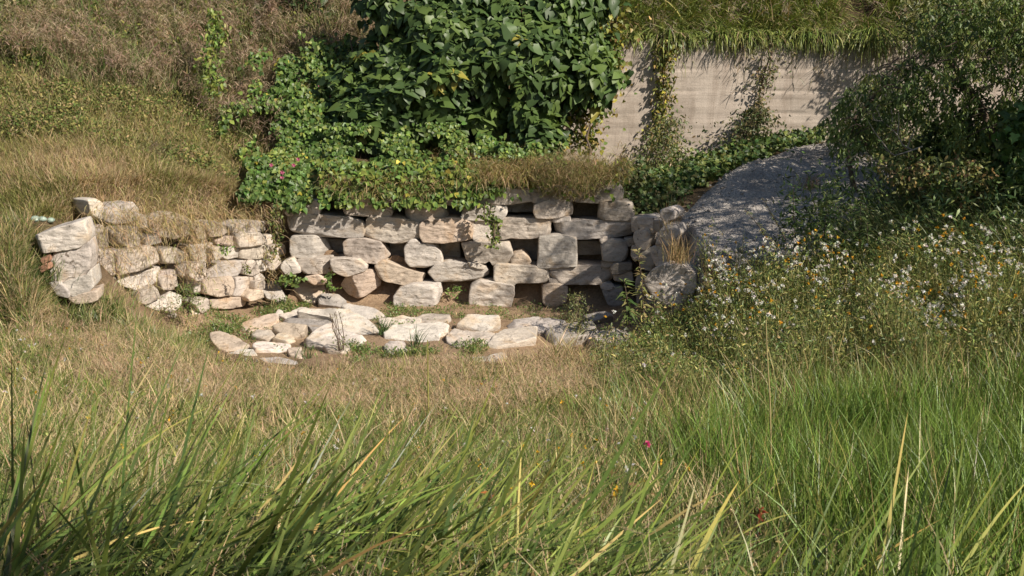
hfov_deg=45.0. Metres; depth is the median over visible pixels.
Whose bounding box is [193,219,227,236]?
wall stone
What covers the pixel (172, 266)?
wall stone
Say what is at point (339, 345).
weed
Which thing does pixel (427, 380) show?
dry stalk
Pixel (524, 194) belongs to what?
capstone
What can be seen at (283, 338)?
floor rock
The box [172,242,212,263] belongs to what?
wall stone
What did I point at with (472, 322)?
floor rock
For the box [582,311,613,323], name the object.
floor rock
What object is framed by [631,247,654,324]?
tall weed
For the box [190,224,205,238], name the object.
wall stone
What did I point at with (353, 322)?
floor rock
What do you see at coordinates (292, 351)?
floor rock
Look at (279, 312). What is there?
floor rock
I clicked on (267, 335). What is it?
floor rock
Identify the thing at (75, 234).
wall stone
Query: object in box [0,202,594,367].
floor weeds
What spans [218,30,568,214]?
creeping vine
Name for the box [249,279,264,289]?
wall stone
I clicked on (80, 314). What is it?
grass clump
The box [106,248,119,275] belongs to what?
wall stone
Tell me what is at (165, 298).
wall stone
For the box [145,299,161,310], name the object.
wall stone
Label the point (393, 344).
floor rock
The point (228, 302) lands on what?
wall stone
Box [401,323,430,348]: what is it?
grass tuft
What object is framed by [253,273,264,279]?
chinking stone
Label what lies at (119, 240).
wall stone
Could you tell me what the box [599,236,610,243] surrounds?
chinking stone
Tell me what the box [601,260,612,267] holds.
chinking stone
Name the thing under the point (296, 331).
floor rock
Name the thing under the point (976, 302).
flowering weeds
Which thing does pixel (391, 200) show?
capstone
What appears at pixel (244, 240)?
wall stone
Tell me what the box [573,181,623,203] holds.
capstone
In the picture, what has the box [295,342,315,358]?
grass tuft
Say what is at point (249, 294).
wall stone
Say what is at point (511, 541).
foxtail
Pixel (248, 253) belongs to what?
wall stone
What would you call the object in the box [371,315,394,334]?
grass tuft
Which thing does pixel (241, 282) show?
wall stone
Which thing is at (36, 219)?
green lump
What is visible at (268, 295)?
leaning slab
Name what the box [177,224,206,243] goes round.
wall stone
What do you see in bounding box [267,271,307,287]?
weed
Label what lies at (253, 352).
floor rock
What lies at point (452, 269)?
wall stone
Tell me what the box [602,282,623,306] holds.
boulder
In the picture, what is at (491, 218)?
wall creeper
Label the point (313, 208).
wall stone
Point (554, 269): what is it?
chinking stone
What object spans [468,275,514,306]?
boulder
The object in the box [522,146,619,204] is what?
dry bush
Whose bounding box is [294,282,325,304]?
floor rock
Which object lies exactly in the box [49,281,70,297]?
wall stone
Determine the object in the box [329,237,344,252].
backing stone
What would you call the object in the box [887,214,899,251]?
tall weed
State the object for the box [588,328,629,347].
floor rock
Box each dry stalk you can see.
[427,340,428,412]
[765,320,771,459]
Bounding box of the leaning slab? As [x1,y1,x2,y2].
[263,281,285,302]
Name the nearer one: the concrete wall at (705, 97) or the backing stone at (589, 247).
the backing stone at (589, 247)
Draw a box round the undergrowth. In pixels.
[769,116,1023,284]
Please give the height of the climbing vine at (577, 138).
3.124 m
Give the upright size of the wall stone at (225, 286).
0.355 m
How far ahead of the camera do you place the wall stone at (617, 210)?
20.32 m
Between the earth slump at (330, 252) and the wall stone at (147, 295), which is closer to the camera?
the wall stone at (147, 295)
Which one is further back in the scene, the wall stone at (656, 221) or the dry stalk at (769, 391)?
the wall stone at (656, 221)
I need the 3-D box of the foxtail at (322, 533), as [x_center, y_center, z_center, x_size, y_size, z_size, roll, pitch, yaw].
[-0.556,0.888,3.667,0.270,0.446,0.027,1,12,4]
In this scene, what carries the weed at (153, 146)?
on the ground at (384, 292)
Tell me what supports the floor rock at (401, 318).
on the ground at (384, 292)
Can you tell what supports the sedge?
on the ground at (384, 292)
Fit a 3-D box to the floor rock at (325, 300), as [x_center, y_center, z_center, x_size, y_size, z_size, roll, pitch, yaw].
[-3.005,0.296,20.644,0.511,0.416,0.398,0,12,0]
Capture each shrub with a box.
[307,0,633,158]
[825,75,938,152]
[863,147,1006,220]
[891,0,999,67]
[906,97,1018,192]
[980,88,1023,221]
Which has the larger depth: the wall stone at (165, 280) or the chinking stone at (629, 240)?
the chinking stone at (629, 240)
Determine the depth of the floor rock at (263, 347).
17.72 m
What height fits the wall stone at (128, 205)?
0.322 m
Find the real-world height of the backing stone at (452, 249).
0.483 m
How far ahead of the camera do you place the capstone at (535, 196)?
20.36 m
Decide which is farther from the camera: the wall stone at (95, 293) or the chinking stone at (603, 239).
the chinking stone at (603, 239)
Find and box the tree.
[812,0,1023,191]
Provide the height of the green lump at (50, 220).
0.082 m
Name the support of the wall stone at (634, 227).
on the wall stone at (644, 239)
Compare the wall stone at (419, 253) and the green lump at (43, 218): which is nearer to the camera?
the green lump at (43, 218)
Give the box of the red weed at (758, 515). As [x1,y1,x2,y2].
[751,507,767,542]
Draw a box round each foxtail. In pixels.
[108,554,170,574]
[302,519,363,575]
[412,538,471,575]
[486,537,548,575]
[576,526,646,574]
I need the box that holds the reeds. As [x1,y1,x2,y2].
[603,0,1023,98]
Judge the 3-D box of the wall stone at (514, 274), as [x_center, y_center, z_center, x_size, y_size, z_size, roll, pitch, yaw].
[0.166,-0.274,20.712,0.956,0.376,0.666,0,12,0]
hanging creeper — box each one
[640,37,688,162]
[735,34,797,131]
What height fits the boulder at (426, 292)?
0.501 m
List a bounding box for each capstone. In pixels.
[374,183,404,202]
[443,181,486,205]
[487,183,531,205]
[530,185,573,202]
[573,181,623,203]
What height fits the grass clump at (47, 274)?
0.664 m
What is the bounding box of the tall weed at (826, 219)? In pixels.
[813,194,834,252]
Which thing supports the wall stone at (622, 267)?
on the wall stone at (627, 276)
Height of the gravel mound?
2.474 m
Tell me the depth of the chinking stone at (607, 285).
20.49 m
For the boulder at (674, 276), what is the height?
0.677 m
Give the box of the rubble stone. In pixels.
[510,247,530,264]
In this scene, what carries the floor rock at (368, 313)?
on the ground at (384, 292)
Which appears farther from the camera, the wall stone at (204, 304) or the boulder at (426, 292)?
the boulder at (426, 292)
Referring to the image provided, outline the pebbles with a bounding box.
[671,143,889,315]
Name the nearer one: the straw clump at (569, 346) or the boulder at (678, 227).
the straw clump at (569, 346)
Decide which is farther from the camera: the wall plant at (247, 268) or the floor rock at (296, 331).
the wall plant at (247, 268)
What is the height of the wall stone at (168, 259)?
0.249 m
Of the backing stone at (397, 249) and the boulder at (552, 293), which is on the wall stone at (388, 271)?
the backing stone at (397, 249)
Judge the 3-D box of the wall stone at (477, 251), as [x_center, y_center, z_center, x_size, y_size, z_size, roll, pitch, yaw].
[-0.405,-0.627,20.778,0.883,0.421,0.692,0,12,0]
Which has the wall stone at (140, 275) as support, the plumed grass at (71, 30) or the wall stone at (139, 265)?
the wall stone at (139, 265)
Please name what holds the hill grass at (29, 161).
on the ground at (384, 292)
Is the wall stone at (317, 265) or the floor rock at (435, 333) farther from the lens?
the wall stone at (317, 265)
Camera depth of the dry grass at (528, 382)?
11.22 m
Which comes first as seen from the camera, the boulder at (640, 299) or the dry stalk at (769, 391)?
the dry stalk at (769, 391)
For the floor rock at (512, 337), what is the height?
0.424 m
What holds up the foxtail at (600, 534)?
on the ground at (384, 292)
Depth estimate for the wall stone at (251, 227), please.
20.05 m
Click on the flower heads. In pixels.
(795, 240)
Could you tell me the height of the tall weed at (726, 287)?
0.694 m
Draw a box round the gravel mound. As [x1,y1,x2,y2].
[667,143,895,315]
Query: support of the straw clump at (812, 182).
on the gravel mound
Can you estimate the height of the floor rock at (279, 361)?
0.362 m
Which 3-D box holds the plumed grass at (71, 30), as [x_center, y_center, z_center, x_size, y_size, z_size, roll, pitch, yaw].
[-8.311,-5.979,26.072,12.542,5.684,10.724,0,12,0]
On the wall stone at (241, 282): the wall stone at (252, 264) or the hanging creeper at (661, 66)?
the wall stone at (252, 264)
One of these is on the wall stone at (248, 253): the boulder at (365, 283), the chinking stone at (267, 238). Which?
the chinking stone at (267, 238)
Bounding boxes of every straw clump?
[510,304,608,369]
[651,222,700,264]
[789,169,821,189]
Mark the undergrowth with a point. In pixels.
(877, 218)
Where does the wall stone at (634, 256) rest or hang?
on the wall stone at (648, 264)
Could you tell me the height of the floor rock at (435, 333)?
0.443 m
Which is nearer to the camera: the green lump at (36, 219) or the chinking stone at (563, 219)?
the green lump at (36, 219)
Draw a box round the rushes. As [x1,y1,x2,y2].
[552,321,1023,575]
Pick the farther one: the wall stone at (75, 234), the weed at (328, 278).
the weed at (328, 278)
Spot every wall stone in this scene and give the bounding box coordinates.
[35,216,95,252]
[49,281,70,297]
[50,236,98,281]
[62,263,101,296]
[68,284,103,303]
[72,197,103,219]
[94,224,108,248]
[95,200,138,223]
[97,248,112,274]
[103,225,141,246]
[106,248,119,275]
[113,266,159,289]
[114,244,158,275]
[124,214,149,227]
[128,284,159,304]
[140,233,160,244]
[141,211,193,238]
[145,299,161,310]
[153,245,185,263]
[153,268,177,288]
[156,275,176,289]
[158,289,181,311]
[162,263,186,276]
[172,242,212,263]
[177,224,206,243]
[177,277,200,293]
[180,260,206,280]
[181,296,209,313]
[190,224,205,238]
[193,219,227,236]
[199,276,234,296]
[201,295,245,308]
[206,235,233,245]
[206,245,223,259]
[206,259,243,276]
[215,244,238,258]
[221,219,264,233]
[225,231,264,247]
[232,274,252,296]
[235,258,259,275]
[237,244,269,259]
[239,288,263,301]
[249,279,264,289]
[254,259,266,271]
[264,254,280,270]
[269,243,285,254]
[280,255,300,274]
[287,210,365,237]
[289,233,332,258]
[297,255,333,273]
[298,195,323,213]
[305,274,327,284]
[330,253,368,276]
[343,198,393,216]
[343,236,390,263]
[365,213,419,243]
[374,256,425,284]
[404,238,443,267]
[405,197,449,221]
[419,213,473,243]
[428,256,489,281]
[460,202,507,220]
[461,239,512,265]
[472,221,492,240]
[491,213,551,239]
[493,260,549,284]
[533,200,572,218]
[536,231,577,268]
[549,259,612,284]
[553,215,633,239]
[597,198,634,221]
[600,236,628,261]
[610,256,632,274]
[613,271,633,281]
[631,214,643,231]
[631,244,642,261]
[633,229,657,250]
[635,271,649,297]
[636,213,659,233]
[640,248,655,270]
[653,217,669,232]
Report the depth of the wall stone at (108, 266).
17.99 m
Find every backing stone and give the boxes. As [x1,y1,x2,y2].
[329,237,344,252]
[389,242,406,256]
[440,242,460,257]
[447,205,462,214]
[507,202,533,211]
[509,238,537,259]
[577,239,600,254]
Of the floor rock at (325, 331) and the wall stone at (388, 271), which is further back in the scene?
the wall stone at (388, 271)
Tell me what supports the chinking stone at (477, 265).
on the wall stone at (452, 269)
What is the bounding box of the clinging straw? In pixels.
[34,155,299,313]
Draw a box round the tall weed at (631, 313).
[617,278,640,331]
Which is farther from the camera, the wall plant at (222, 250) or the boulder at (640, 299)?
the boulder at (640, 299)
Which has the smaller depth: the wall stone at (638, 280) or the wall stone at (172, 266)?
the wall stone at (172, 266)
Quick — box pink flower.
[643,440,650,469]
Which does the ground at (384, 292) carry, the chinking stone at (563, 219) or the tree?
the tree
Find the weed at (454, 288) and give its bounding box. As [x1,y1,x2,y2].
[441,284,466,298]
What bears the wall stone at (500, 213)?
on the wall stone at (481, 228)
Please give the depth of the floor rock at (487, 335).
18.23 m
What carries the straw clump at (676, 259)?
on the gravel mound
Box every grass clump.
[21,240,80,283]
[50,297,126,327]
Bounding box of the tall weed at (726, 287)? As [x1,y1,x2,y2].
[721,271,730,312]
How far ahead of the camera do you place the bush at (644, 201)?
20.71 m
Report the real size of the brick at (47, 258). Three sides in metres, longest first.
0.204 x 0.136 x 0.063 m
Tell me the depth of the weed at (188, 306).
18.39 m
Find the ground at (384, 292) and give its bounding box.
[0,0,1023,575]
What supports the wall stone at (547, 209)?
on the wall stone at (522, 226)
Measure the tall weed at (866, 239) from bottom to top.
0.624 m
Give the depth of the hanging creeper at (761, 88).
23.86 m
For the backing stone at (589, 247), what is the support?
on the ground at (384, 292)
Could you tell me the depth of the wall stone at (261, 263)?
20.36 m
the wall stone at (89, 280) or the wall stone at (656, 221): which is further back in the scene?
the wall stone at (656, 221)
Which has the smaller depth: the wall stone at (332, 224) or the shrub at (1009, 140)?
the shrub at (1009, 140)
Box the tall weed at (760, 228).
[745,209,779,249]
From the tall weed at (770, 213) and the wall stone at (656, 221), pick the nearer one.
the tall weed at (770, 213)
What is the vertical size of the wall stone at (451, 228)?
0.443 m
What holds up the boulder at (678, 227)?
on the boulder at (658, 255)
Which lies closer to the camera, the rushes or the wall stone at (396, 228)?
the rushes
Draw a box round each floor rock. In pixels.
[209,331,249,351]
[230,349,256,355]
[240,313,278,331]
[251,329,274,341]
[252,341,290,352]
[260,357,296,364]
[271,333,295,343]
[272,322,307,339]
[276,309,282,319]
[279,307,310,321]
[284,315,331,333]
[287,347,302,358]
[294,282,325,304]
[297,308,379,334]
[303,333,349,350]
[311,323,366,345]
[317,293,346,307]
[323,343,350,354]
[340,303,384,319]
[378,315,421,326]
[383,322,448,341]
[383,341,405,354]
[415,313,450,322]
[445,328,481,347]
[456,314,500,330]
[471,331,494,345]
[473,352,506,362]
[487,326,537,348]
[506,316,565,334]
[545,321,597,345]
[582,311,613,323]
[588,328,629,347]
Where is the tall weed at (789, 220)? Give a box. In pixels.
[782,184,803,249]
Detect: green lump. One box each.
[30,216,38,221]
[39,216,46,221]
[47,217,54,222]
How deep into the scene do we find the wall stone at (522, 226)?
20.45 m
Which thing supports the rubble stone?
on the wall stone at (514, 274)
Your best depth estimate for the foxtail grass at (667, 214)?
18.82 m
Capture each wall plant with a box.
[218,243,234,255]
[242,259,250,273]
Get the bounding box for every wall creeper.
[265,199,285,262]
[475,201,503,249]
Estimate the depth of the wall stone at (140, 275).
18.52 m
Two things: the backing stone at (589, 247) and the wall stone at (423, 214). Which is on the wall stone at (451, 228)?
the wall stone at (423, 214)
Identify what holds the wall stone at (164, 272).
on the wall stone at (165, 280)
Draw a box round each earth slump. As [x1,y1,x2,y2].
[287,280,306,303]
[324,250,340,275]
[388,255,416,270]
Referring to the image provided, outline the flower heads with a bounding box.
[603,210,1023,377]
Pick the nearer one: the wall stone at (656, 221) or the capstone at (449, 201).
the wall stone at (656, 221)
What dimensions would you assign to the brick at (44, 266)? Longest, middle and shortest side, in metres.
0.205 x 0.136 x 0.089 m
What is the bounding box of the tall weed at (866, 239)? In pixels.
[856,221,875,260]
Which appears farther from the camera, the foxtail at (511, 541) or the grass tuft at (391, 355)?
the grass tuft at (391, 355)
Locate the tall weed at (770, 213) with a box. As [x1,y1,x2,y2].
[762,198,785,239]
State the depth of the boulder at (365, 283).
20.57 m
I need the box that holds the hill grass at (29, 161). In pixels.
[0,0,278,258]
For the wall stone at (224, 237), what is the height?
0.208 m
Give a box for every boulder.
[341,264,381,298]
[393,278,442,306]
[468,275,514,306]
[541,280,567,306]
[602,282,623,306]
[636,293,657,303]
[644,261,697,306]
[650,243,678,266]
[655,221,686,246]
[660,205,683,220]
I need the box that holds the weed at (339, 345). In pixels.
[329,308,350,351]
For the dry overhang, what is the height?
1.203 m
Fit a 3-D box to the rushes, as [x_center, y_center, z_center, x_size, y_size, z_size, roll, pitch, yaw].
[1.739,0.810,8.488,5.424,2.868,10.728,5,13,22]
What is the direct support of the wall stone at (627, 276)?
on the ground at (384, 292)
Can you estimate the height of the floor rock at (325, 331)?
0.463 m
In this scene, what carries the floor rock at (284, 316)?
on the ground at (384, 292)
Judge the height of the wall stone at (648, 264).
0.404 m
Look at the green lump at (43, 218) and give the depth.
17.21 m
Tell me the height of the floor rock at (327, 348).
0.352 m
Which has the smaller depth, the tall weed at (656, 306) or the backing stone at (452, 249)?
the tall weed at (656, 306)
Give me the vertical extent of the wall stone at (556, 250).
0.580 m
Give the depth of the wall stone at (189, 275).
19.13 m
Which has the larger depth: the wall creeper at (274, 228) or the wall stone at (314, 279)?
the wall stone at (314, 279)
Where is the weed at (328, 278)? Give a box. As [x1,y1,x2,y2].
[321,271,341,294]
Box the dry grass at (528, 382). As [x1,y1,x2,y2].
[0,212,818,575]
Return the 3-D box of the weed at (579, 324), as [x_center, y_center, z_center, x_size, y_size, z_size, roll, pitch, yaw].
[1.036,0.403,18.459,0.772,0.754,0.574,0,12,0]
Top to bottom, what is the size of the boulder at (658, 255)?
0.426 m
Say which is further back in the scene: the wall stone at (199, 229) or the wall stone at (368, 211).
the wall stone at (368, 211)
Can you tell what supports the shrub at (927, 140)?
on the ground at (384, 292)
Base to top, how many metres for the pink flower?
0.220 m
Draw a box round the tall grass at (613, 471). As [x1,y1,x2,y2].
[0,400,919,575]
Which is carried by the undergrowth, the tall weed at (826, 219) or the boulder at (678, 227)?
the tall weed at (826, 219)
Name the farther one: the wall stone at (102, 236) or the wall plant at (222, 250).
the wall plant at (222, 250)
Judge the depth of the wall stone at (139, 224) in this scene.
18.52 m
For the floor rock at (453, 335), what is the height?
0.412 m
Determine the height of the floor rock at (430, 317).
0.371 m
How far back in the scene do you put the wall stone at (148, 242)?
18.54 m
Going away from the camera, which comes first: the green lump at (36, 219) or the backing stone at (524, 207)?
the green lump at (36, 219)
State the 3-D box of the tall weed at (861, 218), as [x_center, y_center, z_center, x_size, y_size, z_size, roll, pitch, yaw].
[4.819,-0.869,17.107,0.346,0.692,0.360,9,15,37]
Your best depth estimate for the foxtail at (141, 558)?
3.65 m
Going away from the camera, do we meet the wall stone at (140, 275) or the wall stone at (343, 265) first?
the wall stone at (140, 275)
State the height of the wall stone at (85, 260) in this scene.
0.580 m
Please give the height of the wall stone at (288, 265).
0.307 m
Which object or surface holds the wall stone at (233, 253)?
on the wall stone at (234, 265)
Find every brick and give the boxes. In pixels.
[39,261,52,272]
[41,253,51,263]
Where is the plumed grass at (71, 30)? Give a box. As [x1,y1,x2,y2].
[0,0,377,155]
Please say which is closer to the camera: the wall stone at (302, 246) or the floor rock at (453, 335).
the floor rock at (453, 335)
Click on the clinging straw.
(188, 212)
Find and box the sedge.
[0,306,1023,575]
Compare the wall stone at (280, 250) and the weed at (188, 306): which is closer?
the weed at (188, 306)
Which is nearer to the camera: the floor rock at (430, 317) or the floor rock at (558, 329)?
the floor rock at (558, 329)
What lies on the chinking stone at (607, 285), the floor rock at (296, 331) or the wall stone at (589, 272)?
the wall stone at (589, 272)
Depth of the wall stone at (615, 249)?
20.37 m
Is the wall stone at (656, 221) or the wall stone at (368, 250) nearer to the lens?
the wall stone at (656, 221)
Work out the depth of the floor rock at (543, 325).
19.05 m
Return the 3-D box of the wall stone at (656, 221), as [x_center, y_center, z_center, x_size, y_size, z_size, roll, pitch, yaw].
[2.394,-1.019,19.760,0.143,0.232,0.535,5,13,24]
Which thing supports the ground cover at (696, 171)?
on the ground at (384, 292)
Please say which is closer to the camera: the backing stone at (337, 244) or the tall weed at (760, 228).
the tall weed at (760, 228)
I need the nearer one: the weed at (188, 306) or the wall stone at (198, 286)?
the weed at (188, 306)
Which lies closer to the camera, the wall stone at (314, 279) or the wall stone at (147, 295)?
the wall stone at (147, 295)
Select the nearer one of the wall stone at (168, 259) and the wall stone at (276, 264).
the wall stone at (168, 259)
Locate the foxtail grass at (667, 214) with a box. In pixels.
[654,184,689,233]
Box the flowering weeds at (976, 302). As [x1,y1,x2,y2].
[578,216,1023,405]
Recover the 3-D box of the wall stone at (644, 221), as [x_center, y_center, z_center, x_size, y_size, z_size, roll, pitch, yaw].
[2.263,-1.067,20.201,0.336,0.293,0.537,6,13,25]
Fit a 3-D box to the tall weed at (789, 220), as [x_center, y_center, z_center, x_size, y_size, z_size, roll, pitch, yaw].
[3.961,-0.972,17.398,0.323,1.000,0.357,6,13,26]
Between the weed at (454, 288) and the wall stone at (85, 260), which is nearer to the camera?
the wall stone at (85, 260)
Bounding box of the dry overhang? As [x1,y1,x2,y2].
[308,136,642,207]
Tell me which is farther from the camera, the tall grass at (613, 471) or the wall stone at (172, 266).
the wall stone at (172, 266)
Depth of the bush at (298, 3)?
25.46 m
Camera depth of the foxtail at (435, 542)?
3.63 m
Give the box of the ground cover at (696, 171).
[620,123,828,205]
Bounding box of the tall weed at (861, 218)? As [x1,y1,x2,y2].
[846,201,869,249]
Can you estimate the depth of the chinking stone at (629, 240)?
20.44 m
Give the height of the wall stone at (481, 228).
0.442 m
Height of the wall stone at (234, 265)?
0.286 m
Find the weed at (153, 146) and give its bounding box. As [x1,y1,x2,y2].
[126,133,182,161]
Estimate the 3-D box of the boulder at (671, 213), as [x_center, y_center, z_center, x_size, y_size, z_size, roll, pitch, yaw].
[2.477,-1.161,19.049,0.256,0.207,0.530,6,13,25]
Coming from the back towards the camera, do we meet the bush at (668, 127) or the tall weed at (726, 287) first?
the bush at (668, 127)
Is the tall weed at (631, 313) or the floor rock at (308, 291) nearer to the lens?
the tall weed at (631, 313)
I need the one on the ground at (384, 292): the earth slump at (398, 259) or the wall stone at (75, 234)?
the earth slump at (398, 259)
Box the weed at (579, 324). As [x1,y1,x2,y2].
[555,288,598,334]
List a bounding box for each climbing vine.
[193,4,231,98]
[563,0,653,160]
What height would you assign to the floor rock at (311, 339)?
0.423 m
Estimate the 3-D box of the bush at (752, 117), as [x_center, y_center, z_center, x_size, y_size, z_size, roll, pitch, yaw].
[4.391,-2.921,23.794,2.287,1.304,1.103,0,12,0]
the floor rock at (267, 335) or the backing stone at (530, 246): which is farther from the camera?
the backing stone at (530, 246)
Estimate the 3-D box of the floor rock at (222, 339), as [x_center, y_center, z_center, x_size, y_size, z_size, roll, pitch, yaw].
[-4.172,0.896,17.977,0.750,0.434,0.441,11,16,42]
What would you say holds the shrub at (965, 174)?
on the ground at (384, 292)
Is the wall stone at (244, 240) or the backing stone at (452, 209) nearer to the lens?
the wall stone at (244, 240)
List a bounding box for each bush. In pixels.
[255,0,331,20]
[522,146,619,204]
[605,113,715,169]
[606,154,691,215]
[682,102,800,157]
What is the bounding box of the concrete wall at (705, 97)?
[558,41,1023,166]
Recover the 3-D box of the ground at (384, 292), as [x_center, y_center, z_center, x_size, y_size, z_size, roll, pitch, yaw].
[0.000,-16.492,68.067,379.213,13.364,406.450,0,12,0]
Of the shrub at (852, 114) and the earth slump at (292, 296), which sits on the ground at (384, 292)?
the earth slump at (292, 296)
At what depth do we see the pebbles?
20.61 m
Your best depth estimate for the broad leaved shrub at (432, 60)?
21.79 m
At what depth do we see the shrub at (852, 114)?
22.07 m
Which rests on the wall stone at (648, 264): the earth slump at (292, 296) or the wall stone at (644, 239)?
the wall stone at (644, 239)
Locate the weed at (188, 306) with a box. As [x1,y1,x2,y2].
[158,279,218,324]
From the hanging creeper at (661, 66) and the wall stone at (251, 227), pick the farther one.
the hanging creeper at (661, 66)
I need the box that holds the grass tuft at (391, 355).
[381,345,402,359]
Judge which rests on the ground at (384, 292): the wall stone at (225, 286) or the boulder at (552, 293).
the boulder at (552, 293)
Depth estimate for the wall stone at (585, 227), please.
20.45 m
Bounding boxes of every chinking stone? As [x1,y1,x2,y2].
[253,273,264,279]
[262,234,272,244]
[467,261,486,269]
[549,267,569,270]
[549,278,560,283]
[552,215,570,222]
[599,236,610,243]
[600,281,614,289]
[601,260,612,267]
[624,235,634,246]
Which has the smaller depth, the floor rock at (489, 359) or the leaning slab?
the floor rock at (489, 359)
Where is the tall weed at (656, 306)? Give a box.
[647,297,664,337]
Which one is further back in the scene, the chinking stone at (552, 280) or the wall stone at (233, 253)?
the chinking stone at (552, 280)
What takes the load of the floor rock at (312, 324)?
on the ground at (384, 292)
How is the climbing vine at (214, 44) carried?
attached to the plumed grass at (71, 30)
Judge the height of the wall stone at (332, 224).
0.417 m
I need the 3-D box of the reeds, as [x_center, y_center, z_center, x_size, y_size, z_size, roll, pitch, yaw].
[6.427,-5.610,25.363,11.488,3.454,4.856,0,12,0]
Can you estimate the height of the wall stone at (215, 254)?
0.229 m
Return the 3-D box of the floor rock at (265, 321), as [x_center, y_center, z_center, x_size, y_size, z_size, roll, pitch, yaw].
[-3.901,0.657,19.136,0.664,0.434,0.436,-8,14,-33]
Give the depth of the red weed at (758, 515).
5.96 m
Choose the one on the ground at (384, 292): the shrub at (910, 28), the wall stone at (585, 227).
the shrub at (910, 28)

